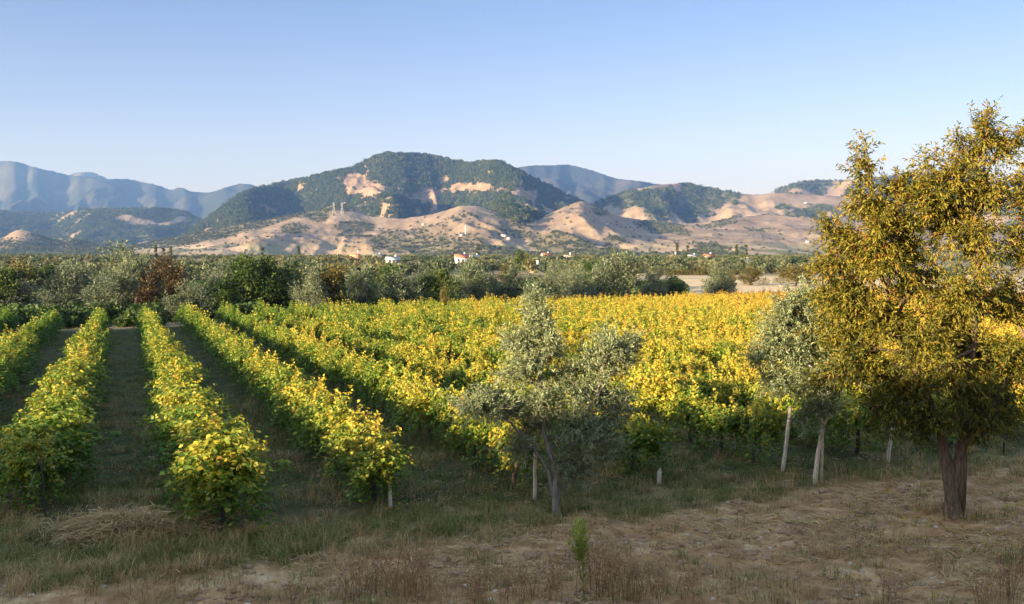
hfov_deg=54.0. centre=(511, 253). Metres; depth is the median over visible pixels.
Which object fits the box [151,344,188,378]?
grapevine
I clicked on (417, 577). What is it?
dry weed
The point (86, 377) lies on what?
grapevine
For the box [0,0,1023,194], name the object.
sky
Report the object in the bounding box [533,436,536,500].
trellis post
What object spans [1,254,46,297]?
bronze tree
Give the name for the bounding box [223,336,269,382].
grapevine
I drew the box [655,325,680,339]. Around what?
grapevine
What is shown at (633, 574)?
dry weed
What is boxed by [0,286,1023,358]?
distant grapevines
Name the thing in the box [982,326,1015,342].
grapevine
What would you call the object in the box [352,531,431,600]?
dry weed
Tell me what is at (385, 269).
broadleaf tree
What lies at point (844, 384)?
grapevine
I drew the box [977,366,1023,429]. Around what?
grapevine
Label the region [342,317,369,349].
grapevine
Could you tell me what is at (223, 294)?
broadleaf tree
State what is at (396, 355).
grapevine
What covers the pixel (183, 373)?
grapevine
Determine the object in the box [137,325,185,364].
grapevine
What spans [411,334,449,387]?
grapevine
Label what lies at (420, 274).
olive tree
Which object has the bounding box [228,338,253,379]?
grapevine
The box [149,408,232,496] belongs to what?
grapevine
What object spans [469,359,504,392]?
grapevine
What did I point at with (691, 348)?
grapevine
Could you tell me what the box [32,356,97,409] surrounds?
grapevine
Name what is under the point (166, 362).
grapevine
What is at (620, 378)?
grapevine
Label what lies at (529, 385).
grapevine
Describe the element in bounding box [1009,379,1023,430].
grapevine
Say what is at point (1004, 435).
trellis post
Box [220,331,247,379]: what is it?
grapevine
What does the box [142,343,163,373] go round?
grapevine
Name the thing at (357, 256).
house
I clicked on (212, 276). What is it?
olive tree
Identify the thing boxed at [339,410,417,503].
grapevine
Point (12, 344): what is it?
grapevine
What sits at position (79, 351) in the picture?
grapevine
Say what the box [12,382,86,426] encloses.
grapevine
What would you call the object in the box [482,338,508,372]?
grapevine
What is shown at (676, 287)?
broadleaf tree
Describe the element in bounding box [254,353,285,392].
grapevine
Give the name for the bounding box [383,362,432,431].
grapevine
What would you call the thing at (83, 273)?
olive tree
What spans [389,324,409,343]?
grapevine
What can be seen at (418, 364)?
grapevine
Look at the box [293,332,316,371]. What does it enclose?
grapevine
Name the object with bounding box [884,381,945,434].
grapevine
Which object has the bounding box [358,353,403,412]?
grapevine
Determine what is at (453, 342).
grapevine
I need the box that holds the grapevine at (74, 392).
[46,380,94,428]
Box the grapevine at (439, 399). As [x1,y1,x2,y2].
[422,366,471,449]
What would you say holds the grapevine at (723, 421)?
on the ground at (902, 562)
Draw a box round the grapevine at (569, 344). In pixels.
[556,339,578,351]
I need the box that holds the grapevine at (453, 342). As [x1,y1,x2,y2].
[436,332,469,365]
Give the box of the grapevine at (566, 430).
[553,398,606,454]
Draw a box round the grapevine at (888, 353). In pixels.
[883,348,918,362]
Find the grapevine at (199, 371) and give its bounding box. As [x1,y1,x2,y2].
[158,362,216,394]
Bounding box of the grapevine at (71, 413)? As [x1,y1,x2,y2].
[0,398,125,485]
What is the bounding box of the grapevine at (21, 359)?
[0,341,38,383]
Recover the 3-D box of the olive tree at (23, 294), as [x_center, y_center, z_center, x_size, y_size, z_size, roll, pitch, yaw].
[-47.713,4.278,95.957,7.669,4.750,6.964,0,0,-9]
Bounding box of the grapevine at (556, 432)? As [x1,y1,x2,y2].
[535,388,573,441]
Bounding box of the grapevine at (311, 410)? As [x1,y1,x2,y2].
[285,374,352,456]
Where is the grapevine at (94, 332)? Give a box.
[70,321,120,356]
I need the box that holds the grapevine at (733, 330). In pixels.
[719,323,747,340]
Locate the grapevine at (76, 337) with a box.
[54,331,108,365]
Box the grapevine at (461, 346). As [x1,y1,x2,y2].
[452,335,478,367]
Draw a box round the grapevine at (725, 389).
[705,365,752,412]
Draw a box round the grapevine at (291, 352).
[287,325,309,366]
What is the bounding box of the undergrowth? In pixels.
[0,279,689,330]
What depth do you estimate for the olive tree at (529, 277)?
206.00 m
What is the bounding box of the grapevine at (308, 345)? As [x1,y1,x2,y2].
[294,328,326,374]
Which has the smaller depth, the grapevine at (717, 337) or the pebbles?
the pebbles
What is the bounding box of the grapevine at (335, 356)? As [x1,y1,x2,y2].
[319,339,352,387]
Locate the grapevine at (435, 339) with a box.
[425,329,450,362]
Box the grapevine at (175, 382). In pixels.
[133,365,208,432]
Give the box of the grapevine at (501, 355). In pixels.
[495,346,516,370]
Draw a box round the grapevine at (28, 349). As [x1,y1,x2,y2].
[10,333,39,364]
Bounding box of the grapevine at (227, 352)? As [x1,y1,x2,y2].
[219,335,248,376]
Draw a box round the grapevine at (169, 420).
[131,386,223,478]
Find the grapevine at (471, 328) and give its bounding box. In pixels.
[458,316,481,341]
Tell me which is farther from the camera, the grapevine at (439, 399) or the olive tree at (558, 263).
the olive tree at (558, 263)
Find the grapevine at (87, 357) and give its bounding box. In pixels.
[69,348,111,393]
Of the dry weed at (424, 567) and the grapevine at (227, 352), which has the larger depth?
the grapevine at (227, 352)
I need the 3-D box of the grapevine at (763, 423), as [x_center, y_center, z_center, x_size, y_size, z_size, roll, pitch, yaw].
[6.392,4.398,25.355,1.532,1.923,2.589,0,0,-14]
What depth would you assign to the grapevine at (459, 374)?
35.76 m
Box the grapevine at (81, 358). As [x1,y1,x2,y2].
[59,349,92,370]
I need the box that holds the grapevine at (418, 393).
[391,364,448,442]
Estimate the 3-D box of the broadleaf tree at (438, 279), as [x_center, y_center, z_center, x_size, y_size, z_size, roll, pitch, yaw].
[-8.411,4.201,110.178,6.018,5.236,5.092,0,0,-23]
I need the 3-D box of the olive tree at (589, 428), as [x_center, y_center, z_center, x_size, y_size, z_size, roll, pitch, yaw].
[0.644,3.133,20.248,4.445,5.110,2.144,0,0,0]
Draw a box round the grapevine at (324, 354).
[308,337,343,386]
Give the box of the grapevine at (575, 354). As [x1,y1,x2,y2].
[560,346,587,362]
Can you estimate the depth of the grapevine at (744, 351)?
42.33 m
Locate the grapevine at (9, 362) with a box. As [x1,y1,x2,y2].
[0,353,17,395]
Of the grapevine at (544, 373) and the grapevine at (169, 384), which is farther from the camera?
the grapevine at (544, 373)
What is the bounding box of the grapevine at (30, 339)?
[2,325,47,364]
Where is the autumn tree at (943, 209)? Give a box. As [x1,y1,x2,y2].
[793,95,1023,519]
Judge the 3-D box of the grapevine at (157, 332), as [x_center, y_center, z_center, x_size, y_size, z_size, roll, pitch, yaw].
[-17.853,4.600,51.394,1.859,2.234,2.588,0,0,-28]
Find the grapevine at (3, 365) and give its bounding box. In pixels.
[0,355,20,398]
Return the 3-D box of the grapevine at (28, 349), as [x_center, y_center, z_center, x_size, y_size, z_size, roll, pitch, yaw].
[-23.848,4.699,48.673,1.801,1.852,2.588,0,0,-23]
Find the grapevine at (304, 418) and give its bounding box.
[284,377,353,448]
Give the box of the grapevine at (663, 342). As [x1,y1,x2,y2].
[659,334,678,355]
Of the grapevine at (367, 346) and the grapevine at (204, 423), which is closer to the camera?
the grapevine at (204, 423)
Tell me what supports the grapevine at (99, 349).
on the ground at (902, 562)
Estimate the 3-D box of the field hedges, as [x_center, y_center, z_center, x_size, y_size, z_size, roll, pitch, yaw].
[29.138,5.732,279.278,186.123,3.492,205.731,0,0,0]
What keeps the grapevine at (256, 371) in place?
on the ground at (902, 562)
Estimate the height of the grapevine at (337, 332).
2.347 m
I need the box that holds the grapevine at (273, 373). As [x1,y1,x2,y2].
[257,361,292,403]
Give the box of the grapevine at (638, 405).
[581,386,652,460]
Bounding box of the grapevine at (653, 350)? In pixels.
[636,337,669,365]
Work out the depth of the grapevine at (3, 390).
32.95 m
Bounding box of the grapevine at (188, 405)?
[161,390,240,455]
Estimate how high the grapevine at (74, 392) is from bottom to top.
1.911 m
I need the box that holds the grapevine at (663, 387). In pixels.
[629,368,692,436]
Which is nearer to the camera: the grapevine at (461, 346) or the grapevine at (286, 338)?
the grapevine at (461, 346)
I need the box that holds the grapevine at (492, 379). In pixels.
[481,365,525,397]
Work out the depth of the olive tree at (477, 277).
116.34 m
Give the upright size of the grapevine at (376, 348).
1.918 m
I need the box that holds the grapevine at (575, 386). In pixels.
[561,355,597,406]
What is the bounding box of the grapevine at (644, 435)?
[605,410,681,478]
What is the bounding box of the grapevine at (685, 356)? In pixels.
[671,348,716,374]
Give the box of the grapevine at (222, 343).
[211,329,243,361]
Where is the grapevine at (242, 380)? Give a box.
[231,349,272,391]
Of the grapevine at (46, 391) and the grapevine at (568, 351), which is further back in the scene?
the grapevine at (568, 351)
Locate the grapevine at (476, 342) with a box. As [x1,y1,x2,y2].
[463,330,488,366]
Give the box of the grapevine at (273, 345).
[268,323,283,353]
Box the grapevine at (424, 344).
[416,333,432,349]
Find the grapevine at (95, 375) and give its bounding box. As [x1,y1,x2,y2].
[27,355,111,402]
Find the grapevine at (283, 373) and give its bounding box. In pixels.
[264,361,313,416]
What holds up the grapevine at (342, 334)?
on the ground at (902, 562)
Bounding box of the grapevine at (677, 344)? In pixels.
[662,338,688,354]
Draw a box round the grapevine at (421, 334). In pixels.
[407,319,434,348]
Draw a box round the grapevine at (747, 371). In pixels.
[731,357,762,386]
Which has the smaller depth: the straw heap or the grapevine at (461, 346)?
the straw heap
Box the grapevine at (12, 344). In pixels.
[0,329,42,373]
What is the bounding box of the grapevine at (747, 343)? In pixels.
[739,332,763,353]
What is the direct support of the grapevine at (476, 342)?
on the ground at (902, 562)
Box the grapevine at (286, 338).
[273,325,299,363]
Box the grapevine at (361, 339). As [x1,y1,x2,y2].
[348,334,379,359]
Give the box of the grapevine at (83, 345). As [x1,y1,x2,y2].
[61,329,108,368]
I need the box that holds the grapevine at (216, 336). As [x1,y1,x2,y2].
[202,322,238,358]
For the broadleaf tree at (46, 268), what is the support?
on the ground at (902, 562)
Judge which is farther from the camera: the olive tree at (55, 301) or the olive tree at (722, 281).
the olive tree at (722, 281)
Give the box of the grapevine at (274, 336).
[268,319,296,357]
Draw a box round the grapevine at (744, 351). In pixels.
[722,341,752,364]
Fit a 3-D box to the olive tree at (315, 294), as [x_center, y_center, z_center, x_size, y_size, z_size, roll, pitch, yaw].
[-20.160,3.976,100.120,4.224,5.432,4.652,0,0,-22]
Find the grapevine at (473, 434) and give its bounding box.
[455,395,502,466]
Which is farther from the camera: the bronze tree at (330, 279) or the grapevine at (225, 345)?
the bronze tree at (330, 279)
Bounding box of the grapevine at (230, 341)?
[216,334,253,369]
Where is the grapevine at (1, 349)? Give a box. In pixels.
[0,348,17,387]
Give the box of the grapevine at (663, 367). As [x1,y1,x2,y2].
[643,349,683,384]
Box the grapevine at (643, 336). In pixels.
[624,320,653,342]
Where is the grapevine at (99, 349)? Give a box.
[91,344,105,363]
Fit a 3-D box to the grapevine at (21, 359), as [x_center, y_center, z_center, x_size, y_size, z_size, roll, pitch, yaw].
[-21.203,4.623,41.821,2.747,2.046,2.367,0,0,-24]
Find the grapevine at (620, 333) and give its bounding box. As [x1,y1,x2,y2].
[612,317,635,339]
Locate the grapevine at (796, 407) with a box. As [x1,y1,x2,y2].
[774,368,860,448]
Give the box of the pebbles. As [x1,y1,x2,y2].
[2,470,1023,603]
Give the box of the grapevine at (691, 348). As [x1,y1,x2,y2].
[680,336,710,360]
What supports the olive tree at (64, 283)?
on the ground at (902, 562)
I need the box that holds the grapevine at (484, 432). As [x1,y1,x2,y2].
[464,401,526,474]
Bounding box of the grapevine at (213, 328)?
[206,323,230,360]
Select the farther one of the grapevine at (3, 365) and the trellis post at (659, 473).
the grapevine at (3, 365)
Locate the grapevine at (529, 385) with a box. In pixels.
[523,376,574,433]
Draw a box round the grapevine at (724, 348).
[705,330,750,366]
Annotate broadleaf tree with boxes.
[0,266,31,304]
[20,263,62,292]
[195,276,237,307]
[215,252,280,304]
[244,255,304,304]
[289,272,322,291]
[373,261,409,296]
[410,268,462,301]
[513,249,529,271]
[573,258,600,290]
[610,265,635,287]
[663,273,685,296]
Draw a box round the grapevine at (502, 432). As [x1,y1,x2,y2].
[483,405,558,488]
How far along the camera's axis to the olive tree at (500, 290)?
119.43 m
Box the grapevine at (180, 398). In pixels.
[135,383,215,457]
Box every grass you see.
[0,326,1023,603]
[0,390,1023,603]
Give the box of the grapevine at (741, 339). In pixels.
[732,329,751,347]
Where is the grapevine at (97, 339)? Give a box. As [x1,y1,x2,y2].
[82,330,109,351]
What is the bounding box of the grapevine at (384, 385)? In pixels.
[371,361,418,415]
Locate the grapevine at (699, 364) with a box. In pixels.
[677,356,722,378]
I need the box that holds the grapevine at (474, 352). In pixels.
[463,339,492,369]
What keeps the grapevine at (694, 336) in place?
on the ground at (902, 562)
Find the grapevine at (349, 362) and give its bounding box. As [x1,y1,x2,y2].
[341,343,370,397]
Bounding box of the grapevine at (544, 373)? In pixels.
[531,357,557,383]
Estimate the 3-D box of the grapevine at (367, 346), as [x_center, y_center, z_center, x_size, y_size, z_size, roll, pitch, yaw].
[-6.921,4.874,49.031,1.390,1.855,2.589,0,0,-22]
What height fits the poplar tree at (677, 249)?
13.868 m
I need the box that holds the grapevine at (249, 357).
[239,347,272,390]
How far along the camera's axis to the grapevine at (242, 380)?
38.70 m
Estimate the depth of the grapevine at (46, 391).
29.70 m
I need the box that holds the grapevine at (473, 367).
[462,354,501,396]
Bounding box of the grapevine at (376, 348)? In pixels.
[368,335,397,363]
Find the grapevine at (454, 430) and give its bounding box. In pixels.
[437,387,487,454]
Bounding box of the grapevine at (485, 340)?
[480,333,498,347]
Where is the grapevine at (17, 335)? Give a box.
[0,324,33,365]
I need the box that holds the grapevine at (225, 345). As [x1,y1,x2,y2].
[215,332,254,364]
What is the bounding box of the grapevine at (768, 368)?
[751,356,792,389]
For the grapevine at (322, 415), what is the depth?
24.61 m
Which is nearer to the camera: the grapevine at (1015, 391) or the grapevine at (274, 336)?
the grapevine at (1015, 391)
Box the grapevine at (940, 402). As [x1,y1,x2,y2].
[921,382,997,445]
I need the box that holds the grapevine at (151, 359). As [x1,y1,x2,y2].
[140,342,186,382]
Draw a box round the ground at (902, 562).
[0,256,1023,603]
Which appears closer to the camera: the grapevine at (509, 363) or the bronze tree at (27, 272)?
the grapevine at (509, 363)
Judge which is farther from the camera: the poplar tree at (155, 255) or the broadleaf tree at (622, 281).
the poplar tree at (155, 255)
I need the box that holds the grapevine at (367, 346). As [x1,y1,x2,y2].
[359,337,376,358]
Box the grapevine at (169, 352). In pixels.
[153,346,193,362]
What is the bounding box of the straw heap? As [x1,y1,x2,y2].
[15,501,242,555]
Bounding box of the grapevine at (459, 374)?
[443,350,478,395]
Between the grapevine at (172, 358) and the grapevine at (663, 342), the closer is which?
the grapevine at (172, 358)
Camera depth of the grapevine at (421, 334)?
53.10 m
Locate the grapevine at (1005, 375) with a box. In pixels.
[978,367,1023,388]
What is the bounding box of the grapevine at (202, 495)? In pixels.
[159,413,282,515]
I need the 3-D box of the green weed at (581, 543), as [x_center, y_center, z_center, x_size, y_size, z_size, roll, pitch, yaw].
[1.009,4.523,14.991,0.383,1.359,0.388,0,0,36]
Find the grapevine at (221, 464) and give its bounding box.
[161,417,294,534]
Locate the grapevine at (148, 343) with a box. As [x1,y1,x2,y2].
[136,330,180,367]
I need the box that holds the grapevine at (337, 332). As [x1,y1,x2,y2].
[330,316,349,349]
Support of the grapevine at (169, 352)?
on the ground at (902, 562)
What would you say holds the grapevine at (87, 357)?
on the ground at (902, 562)
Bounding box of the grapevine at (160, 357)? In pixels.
[139,341,183,391]
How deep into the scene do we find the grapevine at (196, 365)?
34.48 m
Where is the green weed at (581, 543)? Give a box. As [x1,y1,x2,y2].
[566,510,592,598]
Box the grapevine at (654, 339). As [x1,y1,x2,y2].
[641,334,664,345]
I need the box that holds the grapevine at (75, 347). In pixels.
[67,335,98,362]
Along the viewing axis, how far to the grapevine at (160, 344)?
43.85 m
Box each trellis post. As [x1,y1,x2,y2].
[40,459,45,515]
[388,461,391,508]
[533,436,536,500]
[656,468,661,483]
[781,407,791,471]
[886,420,895,461]
[1003,429,1005,454]
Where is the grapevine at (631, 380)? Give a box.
[618,352,671,420]
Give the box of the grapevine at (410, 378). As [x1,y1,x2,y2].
[383,355,428,426]
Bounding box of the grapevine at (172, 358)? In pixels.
[153,356,199,390]
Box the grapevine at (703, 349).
[688,331,723,369]
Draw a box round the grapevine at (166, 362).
[156,356,206,391]
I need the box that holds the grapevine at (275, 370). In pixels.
[247,350,294,410]
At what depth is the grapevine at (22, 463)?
20.04 m
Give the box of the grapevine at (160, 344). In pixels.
[145,335,190,374]
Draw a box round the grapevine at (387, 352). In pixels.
[380,339,405,371]
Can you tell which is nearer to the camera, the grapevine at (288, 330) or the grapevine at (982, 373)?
the grapevine at (982, 373)
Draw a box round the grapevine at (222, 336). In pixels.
[210,326,249,362]
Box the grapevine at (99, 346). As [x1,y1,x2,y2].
[66,334,115,369]
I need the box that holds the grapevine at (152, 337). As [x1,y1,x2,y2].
[140,327,176,349]
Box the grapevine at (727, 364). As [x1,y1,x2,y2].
[713,349,752,382]
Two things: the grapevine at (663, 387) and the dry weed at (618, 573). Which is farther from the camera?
the grapevine at (663, 387)
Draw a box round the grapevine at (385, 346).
[381,336,401,358]
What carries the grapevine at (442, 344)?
on the ground at (902, 562)
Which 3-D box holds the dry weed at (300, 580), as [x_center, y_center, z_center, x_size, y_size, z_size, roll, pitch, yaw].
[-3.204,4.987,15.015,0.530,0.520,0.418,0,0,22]
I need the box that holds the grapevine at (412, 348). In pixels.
[391,340,425,377]
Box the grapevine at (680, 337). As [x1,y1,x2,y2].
[670,322,691,344]
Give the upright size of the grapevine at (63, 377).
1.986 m
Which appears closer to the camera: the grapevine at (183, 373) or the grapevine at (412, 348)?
the grapevine at (183, 373)
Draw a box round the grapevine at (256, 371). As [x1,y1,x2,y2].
[244,349,282,402]
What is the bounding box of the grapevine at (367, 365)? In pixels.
[354,352,379,408]
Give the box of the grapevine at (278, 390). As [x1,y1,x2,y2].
[265,366,323,425]
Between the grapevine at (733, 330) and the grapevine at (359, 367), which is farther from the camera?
the grapevine at (733, 330)
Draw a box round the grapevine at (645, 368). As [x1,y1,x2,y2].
[627,343,654,373]
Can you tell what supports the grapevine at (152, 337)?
on the ground at (902, 562)
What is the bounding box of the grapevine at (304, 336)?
[292,323,314,367]
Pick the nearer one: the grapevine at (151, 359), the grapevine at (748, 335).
the grapevine at (151, 359)
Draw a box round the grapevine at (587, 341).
[576,337,590,353]
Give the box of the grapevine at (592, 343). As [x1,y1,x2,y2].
[586,336,597,351]
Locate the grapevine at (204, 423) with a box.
[159,396,261,486]
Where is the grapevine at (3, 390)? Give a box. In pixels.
[0,375,15,412]
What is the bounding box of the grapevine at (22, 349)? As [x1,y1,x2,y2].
[0,341,45,377]
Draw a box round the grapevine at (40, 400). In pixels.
[20,399,93,468]
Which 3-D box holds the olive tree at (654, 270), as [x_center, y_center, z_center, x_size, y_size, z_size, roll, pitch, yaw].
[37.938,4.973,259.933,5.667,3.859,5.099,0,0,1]
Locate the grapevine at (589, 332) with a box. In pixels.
[580,325,602,343]
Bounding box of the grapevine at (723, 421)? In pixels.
[682,394,750,455]
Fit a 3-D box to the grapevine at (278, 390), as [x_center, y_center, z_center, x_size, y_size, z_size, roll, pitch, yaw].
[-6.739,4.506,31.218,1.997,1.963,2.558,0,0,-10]
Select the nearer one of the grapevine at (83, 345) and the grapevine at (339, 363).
the grapevine at (339, 363)
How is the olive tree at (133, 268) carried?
on the ground at (902, 562)
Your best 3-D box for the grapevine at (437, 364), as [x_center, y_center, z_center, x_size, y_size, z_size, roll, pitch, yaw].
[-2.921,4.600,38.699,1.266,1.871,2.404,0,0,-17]
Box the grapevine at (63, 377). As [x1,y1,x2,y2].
[27,367,98,420]
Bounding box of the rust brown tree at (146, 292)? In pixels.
[124,252,189,303]
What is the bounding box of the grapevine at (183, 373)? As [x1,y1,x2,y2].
[144,356,201,414]
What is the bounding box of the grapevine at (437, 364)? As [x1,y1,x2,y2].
[420,352,449,387]
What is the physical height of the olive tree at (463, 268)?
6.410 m
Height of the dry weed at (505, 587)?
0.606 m
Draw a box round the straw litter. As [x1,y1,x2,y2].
[0,431,1023,603]
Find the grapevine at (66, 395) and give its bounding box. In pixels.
[12,386,98,439]
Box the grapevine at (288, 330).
[271,325,302,360]
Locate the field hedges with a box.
[198,265,823,285]
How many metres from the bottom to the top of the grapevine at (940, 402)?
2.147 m
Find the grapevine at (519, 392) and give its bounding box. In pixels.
[498,375,534,415]
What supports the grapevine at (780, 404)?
on the ground at (902, 562)
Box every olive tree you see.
[0,259,14,270]
[0,273,53,306]
[27,288,75,309]
[39,257,105,300]
[44,259,90,288]
[48,266,106,296]
[63,240,151,297]
[78,266,142,310]
[104,252,150,304]
[128,248,165,289]
[155,278,215,321]
[161,265,192,291]
[193,268,224,294]
[211,257,232,279]
[276,258,298,274]
[285,266,328,309]
[341,265,387,305]
[379,266,426,304]
[409,266,441,291]
[434,282,649,517]
[449,275,472,298]
[450,260,495,301]
[452,258,474,279]
[464,256,485,288]
[481,263,527,299]
[519,265,572,299]
[521,272,542,281]
[543,261,565,275]
[544,261,561,284]
[555,263,586,287]
[557,266,600,298]
[585,245,648,297]
[637,270,673,296]
[649,265,668,276]
[699,260,738,294]
[737,273,870,484]
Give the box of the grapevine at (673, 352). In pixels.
[651,337,682,367]
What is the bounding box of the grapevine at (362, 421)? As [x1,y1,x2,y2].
[325,408,382,481]
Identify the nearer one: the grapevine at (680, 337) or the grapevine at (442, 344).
the grapevine at (442, 344)
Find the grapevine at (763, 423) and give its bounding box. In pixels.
[728,394,798,463]
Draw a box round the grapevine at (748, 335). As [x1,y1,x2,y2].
[743,327,763,342]
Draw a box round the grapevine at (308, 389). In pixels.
[271,376,332,442]
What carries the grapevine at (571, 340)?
on the ground at (902, 562)
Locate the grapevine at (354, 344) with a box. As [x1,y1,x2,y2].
[348,330,360,356]
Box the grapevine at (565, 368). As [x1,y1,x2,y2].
[550,357,583,400]
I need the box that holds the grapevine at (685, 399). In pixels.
[660,378,720,441]
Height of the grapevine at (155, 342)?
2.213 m
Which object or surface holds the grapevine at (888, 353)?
on the ground at (902, 562)
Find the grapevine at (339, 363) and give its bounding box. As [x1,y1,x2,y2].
[330,341,361,391]
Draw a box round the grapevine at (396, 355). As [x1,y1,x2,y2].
[387,340,409,372]
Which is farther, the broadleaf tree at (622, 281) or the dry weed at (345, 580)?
the broadleaf tree at (622, 281)
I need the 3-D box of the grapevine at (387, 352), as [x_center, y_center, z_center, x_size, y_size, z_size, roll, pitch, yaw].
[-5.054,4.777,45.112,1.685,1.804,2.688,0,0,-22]
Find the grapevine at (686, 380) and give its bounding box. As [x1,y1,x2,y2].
[672,358,712,398]
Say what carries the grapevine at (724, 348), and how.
on the ground at (902, 562)
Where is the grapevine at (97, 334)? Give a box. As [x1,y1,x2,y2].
[61,331,108,359]
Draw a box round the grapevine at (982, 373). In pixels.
[955,365,1000,382]
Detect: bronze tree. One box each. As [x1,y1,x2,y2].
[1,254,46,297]
[153,269,191,297]
[304,257,350,304]
[338,264,350,278]
[439,282,450,304]
[496,264,515,282]
[726,269,735,281]
[736,266,770,284]
[772,264,818,285]
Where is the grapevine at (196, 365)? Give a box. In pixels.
[147,353,211,398]
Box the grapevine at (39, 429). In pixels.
[0,413,92,496]
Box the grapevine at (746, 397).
[732,375,794,430]
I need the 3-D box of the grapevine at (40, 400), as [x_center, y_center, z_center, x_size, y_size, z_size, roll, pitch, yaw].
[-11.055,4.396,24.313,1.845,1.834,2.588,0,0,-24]
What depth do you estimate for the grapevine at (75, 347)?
43.05 m
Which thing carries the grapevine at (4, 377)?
on the ground at (902, 562)
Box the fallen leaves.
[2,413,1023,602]
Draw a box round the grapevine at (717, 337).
[715,332,731,342]
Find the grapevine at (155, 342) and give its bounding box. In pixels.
[140,328,169,370]
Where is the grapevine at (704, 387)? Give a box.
[690,364,732,410]
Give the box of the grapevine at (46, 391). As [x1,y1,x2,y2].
[23,376,105,428]
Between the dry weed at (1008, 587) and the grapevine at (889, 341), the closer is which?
the dry weed at (1008, 587)
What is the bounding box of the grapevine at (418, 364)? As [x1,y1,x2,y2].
[405,349,425,378]
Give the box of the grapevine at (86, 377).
[36,357,100,394]
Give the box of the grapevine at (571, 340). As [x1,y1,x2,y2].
[559,327,584,351]
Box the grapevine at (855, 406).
[815,383,885,454]
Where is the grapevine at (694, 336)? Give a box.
[681,323,706,344]
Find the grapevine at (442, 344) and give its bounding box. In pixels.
[436,329,462,360]
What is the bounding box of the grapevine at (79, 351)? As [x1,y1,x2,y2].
[57,342,95,361]
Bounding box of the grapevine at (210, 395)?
[161,380,231,439]
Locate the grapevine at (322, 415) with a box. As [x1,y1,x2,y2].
[308,387,367,470]
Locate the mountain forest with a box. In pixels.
[0,151,1023,247]
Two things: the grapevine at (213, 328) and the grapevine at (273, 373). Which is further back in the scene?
the grapevine at (213, 328)
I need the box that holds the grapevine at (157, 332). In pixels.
[144,322,172,348]
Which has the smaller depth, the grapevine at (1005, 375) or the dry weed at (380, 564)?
the dry weed at (380, 564)
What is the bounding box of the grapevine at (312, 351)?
[301,330,338,381]
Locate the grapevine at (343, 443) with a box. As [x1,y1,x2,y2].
[309,407,392,490]
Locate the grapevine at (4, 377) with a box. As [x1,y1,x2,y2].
[0,358,26,393]
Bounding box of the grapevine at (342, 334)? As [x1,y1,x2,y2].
[333,320,352,352]
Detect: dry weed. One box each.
[211,572,253,603]
[277,569,308,603]
[323,545,386,602]
[341,542,395,597]
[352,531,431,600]
[377,533,443,602]
[409,551,447,589]
[421,561,475,603]
[426,558,491,603]
[491,565,521,603]
[501,547,558,602]
[524,541,592,603]
[568,530,635,598]
[574,534,628,593]
[579,541,661,603]
[619,555,661,597]
[630,550,678,603]
[672,559,710,603]
[857,561,920,603]
[952,560,1007,603]
[990,547,1023,603]
[997,526,1023,580]
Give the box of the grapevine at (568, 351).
[555,338,574,360]
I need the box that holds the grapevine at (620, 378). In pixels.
[603,363,637,412]
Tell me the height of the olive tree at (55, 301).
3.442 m
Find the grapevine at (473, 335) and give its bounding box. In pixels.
[462,327,481,341]
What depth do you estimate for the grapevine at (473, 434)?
24.49 m
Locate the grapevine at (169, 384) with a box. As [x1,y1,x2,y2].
[141,373,201,430]
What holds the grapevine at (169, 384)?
on the ground at (902, 562)
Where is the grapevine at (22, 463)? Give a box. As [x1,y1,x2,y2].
[0,425,72,511]
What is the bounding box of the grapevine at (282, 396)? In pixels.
[270,371,313,428]
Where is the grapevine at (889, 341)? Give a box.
[876,331,899,347]
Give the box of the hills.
[0,154,1023,255]
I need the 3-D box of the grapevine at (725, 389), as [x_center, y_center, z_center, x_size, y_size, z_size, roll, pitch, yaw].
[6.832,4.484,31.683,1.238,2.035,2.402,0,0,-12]
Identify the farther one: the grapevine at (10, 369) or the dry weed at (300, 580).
the grapevine at (10, 369)
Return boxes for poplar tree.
[152,245,158,258]
[674,244,679,254]
[743,245,747,254]
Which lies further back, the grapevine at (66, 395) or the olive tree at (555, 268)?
the olive tree at (555, 268)
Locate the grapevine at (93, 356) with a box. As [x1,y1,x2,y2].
[66,339,112,390]
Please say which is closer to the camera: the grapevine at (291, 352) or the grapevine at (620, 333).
the grapevine at (291, 352)
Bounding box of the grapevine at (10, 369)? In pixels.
[2,347,31,386]
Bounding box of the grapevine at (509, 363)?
[501,353,528,382]
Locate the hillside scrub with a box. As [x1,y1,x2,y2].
[0,201,1014,255]
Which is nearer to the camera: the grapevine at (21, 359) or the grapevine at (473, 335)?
the grapevine at (21, 359)
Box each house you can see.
[349,250,360,259]
[385,255,400,262]
[453,252,469,262]
[528,260,541,272]
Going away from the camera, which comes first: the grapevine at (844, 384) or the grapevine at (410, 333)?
the grapevine at (844, 384)
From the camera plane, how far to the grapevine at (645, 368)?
36.94 m
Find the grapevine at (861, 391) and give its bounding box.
[852,380,892,428]
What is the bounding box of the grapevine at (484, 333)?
[480,322,502,341]
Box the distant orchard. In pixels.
[0,253,1016,281]
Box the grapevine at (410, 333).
[401,322,419,343]
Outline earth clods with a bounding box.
[0,431,1023,603]
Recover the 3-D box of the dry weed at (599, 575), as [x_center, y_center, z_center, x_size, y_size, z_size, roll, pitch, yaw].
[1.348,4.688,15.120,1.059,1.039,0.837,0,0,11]
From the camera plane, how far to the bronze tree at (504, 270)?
220.48 m
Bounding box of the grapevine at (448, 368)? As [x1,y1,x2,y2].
[434,348,461,389]
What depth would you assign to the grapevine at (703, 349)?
44.92 m
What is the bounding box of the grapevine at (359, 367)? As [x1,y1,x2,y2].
[344,350,373,399]
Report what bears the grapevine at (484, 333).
on the ground at (902, 562)
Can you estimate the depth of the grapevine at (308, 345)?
45.53 m
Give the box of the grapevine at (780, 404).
[760,385,815,437]
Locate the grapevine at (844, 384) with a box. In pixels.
[828,373,880,402]
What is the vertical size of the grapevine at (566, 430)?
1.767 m

